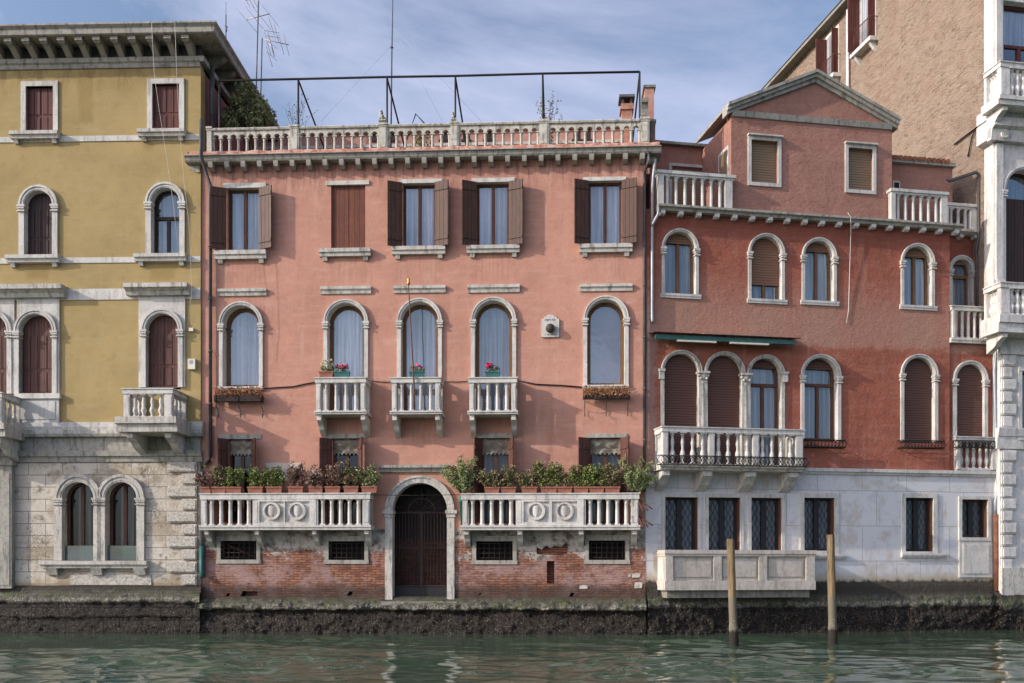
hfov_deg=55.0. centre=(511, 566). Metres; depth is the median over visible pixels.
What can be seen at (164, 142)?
cable
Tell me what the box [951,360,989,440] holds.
window
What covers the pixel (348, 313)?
window
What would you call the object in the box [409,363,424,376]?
potted plant
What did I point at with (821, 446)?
iron rack
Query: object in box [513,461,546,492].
potted plant
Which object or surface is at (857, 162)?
attic window
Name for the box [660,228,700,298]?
window
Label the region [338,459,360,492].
potted plant
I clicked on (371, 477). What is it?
potted plant
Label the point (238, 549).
cellar window
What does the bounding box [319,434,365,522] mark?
window
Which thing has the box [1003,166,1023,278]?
window
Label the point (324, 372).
potted plant
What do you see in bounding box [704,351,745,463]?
window
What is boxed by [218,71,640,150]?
pergola frame
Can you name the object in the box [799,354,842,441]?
window
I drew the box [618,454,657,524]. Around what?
oleander bush
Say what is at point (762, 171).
attic window
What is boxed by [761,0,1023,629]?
white palazzo
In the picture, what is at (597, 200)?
window
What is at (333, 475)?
potted plant
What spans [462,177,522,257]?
window
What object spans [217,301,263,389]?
window
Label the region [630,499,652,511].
drying rack
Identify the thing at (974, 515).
window
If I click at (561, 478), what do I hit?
potted plant
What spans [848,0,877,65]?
window
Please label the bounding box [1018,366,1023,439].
window
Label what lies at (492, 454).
window
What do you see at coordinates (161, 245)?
window
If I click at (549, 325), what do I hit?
wall plaque
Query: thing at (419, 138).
potted tree
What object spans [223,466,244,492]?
potted plant
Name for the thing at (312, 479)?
potted plant
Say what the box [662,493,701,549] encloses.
window
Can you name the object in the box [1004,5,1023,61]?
window
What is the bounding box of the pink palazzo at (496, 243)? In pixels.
[184,85,661,634]
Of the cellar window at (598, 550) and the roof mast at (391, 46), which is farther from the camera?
the roof mast at (391, 46)
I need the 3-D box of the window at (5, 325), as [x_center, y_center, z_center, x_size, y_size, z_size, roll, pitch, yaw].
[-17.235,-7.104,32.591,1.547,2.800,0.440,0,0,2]
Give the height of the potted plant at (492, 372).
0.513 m
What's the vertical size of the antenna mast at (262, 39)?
3.695 m
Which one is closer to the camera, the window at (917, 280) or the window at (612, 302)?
the window at (612, 302)
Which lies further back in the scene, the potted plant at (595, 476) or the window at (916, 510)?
the window at (916, 510)
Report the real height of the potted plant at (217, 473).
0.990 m
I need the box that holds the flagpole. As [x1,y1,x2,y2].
[407,277,414,409]
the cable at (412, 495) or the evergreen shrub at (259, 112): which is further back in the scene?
the evergreen shrub at (259, 112)
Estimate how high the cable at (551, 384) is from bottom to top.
0.292 m
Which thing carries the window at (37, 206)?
in the yellow palazzo at (101, 435)
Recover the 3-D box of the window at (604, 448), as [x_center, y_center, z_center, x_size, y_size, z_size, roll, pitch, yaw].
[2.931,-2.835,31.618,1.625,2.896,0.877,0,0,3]
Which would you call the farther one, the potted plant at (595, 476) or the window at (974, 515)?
the window at (974, 515)
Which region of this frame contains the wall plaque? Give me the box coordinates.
[541,314,558,337]
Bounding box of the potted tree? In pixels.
[412,132,430,146]
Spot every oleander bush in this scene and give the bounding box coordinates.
[440,455,477,524]
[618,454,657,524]
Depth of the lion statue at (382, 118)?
31.86 m
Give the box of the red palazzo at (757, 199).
[645,69,999,634]
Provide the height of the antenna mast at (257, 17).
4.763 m
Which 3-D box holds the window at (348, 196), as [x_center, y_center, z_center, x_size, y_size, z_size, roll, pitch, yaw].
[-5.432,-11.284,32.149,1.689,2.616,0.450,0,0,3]
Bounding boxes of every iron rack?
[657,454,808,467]
[803,439,846,448]
[897,440,945,448]
[953,440,995,448]
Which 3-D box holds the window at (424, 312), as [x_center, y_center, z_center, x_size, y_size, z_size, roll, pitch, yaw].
[-3.001,-6.873,32.171,1.547,3.701,0.592,0,0,3]
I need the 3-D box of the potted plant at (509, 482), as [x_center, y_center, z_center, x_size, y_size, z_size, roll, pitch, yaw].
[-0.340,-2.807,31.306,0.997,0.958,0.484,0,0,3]
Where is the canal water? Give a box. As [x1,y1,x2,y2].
[0,630,1023,682]
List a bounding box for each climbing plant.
[282,93,316,125]
[536,91,565,143]
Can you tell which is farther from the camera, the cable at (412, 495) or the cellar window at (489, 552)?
the cellar window at (489, 552)
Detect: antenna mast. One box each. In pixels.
[236,0,277,87]
[260,17,288,94]
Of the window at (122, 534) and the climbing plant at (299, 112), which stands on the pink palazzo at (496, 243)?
the climbing plant at (299, 112)
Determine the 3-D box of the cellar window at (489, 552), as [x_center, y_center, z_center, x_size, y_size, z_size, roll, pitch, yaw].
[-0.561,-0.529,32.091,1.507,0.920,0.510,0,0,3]
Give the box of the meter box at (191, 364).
[188,359,195,369]
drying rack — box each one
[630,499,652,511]
[630,515,652,527]
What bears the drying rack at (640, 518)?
attached to the pink palazzo at (496, 243)
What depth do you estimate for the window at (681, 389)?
32.00 m
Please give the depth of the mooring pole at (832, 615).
27.44 m
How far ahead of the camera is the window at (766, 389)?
32.70 m
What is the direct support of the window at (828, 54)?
in the white palazzo at (943, 79)
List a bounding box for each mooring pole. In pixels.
[727,539,738,645]
[827,535,837,644]
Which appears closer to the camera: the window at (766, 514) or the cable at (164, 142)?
the cable at (164, 142)
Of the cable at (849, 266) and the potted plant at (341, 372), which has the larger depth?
the cable at (849, 266)
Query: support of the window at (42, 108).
in the yellow palazzo at (101, 435)
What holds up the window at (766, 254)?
in the red palazzo at (757, 199)
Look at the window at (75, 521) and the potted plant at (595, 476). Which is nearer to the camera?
the potted plant at (595, 476)
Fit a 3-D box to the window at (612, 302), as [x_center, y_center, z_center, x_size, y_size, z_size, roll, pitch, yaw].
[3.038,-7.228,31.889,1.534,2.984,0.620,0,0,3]
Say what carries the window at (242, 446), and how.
in the pink palazzo at (496, 243)
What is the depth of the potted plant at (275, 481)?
31.64 m
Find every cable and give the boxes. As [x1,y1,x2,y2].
[151,22,178,251]
[175,35,191,320]
[263,382,314,388]
[395,494,460,495]
[519,380,581,387]
[846,213,850,323]
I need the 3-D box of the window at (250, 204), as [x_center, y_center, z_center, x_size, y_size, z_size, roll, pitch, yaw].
[-8.814,-11.259,32.288,2.034,2.640,0.647,0,0,3]
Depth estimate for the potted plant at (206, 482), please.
31.74 m
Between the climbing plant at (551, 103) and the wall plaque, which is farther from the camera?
the climbing plant at (551, 103)
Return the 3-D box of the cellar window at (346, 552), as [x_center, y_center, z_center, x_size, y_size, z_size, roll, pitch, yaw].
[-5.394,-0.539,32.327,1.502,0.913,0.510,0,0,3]
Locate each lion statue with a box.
[378,110,385,121]
[451,112,456,120]
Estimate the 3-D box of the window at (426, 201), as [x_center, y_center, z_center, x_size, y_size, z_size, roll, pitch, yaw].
[-3.020,-11.303,32.001,1.992,2.596,0.655,0,0,3]
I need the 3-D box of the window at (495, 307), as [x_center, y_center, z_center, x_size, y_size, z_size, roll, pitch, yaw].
[-0.588,-6.866,32.053,1.549,3.724,0.592,0,0,3]
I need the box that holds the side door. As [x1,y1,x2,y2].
[718,145,728,206]
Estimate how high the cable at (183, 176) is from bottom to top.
9.517 m
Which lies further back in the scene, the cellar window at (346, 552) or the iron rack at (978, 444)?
the iron rack at (978, 444)
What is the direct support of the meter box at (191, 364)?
attached to the yellow palazzo at (101, 435)
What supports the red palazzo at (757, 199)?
in the canal water
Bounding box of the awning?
[649,331,800,345]
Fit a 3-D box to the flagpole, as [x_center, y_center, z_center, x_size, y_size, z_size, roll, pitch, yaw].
[-3.184,-7.038,30.999,0.111,4.126,0.407,0,0,25]
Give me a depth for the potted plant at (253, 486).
31.67 m
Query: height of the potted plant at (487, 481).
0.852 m
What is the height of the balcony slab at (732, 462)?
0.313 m
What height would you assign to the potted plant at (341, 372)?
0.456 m
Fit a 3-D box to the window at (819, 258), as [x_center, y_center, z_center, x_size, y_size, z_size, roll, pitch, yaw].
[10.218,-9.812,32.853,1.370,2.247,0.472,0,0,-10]
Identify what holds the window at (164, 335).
in the yellow palazzo at (101, 435)
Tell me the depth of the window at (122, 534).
32.64 m
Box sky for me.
[0,0,840,143]
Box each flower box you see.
[213,385,264,417]
[583,384,630,416]
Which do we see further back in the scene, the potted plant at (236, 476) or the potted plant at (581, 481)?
the potted plant at (236, 476)
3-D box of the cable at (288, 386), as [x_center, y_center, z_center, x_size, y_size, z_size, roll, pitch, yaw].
[-7.275,-5.934,32.186,1.747,0.227,0.041,0,0,3]
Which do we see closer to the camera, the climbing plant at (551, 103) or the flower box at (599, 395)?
the flower box at (599, 395)
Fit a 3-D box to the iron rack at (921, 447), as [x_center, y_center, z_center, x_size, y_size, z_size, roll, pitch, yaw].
[13.836,-4.122,33.243,1.692,0.274,0.284,0,0,-10]
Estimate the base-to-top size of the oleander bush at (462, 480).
2.356 m
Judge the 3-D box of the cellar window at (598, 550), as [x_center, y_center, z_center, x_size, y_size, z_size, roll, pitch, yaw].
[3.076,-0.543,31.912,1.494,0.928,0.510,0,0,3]
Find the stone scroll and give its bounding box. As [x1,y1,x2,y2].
[641,97,647,116]
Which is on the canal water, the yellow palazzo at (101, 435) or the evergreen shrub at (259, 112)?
the yellow palazzo at (101, 435)
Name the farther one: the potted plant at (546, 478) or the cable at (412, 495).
the cable at (412, 495)
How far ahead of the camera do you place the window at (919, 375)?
33.50 m
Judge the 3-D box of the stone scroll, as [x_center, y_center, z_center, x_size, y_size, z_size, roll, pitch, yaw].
[4.249,-14.656,31.535,0.220,0.633,0.290,0,0,3]
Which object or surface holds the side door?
in the red palazzo at (757, 199)
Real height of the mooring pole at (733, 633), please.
4.425 m
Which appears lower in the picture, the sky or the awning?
the awning
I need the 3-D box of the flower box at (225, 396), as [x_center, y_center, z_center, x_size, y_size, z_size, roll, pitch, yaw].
[-8.909,-5.389,32.035,1.672,1.052,0.556,0,0,3]
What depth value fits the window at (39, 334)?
32.62 m
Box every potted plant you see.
[192,472,224,492]
[203,463,233,492]
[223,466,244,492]
[245,465,270,492]
[257,465,285,492]
[284,461,317,492]
[304,469,327,492]
[316,461,343,492]
[318,358,333,376]
[333,364,350,376]
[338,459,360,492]
[355,463,383,492]
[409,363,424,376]
[470,467,508,492]
[485,362,500,376]
[490,464,516,492]
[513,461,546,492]
[533,460,564,492]
[550,465,580,492]
[567,464,592,492]
[584,462,613,492]
[599,464,626,492]
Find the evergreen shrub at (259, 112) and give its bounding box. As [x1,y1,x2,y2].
[217,78,277,150]
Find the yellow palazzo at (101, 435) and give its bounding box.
[0,20,279,632]
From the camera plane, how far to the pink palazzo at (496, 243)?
31.97 m
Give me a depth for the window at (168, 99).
32.31 m
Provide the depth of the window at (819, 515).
32.92 m
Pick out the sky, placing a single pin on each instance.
(700, 56)
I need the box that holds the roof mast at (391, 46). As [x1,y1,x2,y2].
[322,0,480,147]
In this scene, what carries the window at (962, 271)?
in the red palazzo at (757, 199)
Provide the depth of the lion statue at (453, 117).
31.77 m
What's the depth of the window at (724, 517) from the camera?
32.33 m
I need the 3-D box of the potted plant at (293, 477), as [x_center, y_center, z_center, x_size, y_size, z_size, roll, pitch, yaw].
[-6.816,-2.884,31.701,1.181,1.051,0.523,0,0,3]
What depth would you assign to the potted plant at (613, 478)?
31.10 m
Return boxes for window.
[0,312,11,393]
[5,184,60,267]
[9,81,60,144]
[12,309,57,392]
[52,474,100,560]
[96,474,145,560]
[133,182,187,265]
[137,78,186,141]
[139,308,183,388]
[210,182,271,263]
[216,536,260,563]
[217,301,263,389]
[217,434,260,522]
[319,180,370,261]
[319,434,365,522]
[322,299,369,410]
[323,536,368,563]
[387,178,448,258]
[395,298,442,410]
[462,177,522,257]
[469,296,516,410]
[471,536,517,563]
[473,433,515,522]
[574,176,636,256]
[578,433,628,522]
[582,295,629,388]
[584,535,629,563]
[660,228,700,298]
[660,350,702,463]
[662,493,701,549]
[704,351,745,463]
[705,494,743,549]
[747,132,782,187]
[747,233,787,304]
[747,354,784,464]
[748,494,784,549]
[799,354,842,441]
[800,237,839,305]
[800,493,838,553]
[816,24,840,80]
[844,141,878,194]
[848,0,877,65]
[899,243,937,310]
[899,354,939,442]
[901,493,937,552]
[950,255,974,313]
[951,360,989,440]
[958,496,991,540]
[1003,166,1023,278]
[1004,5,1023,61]
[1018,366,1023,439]

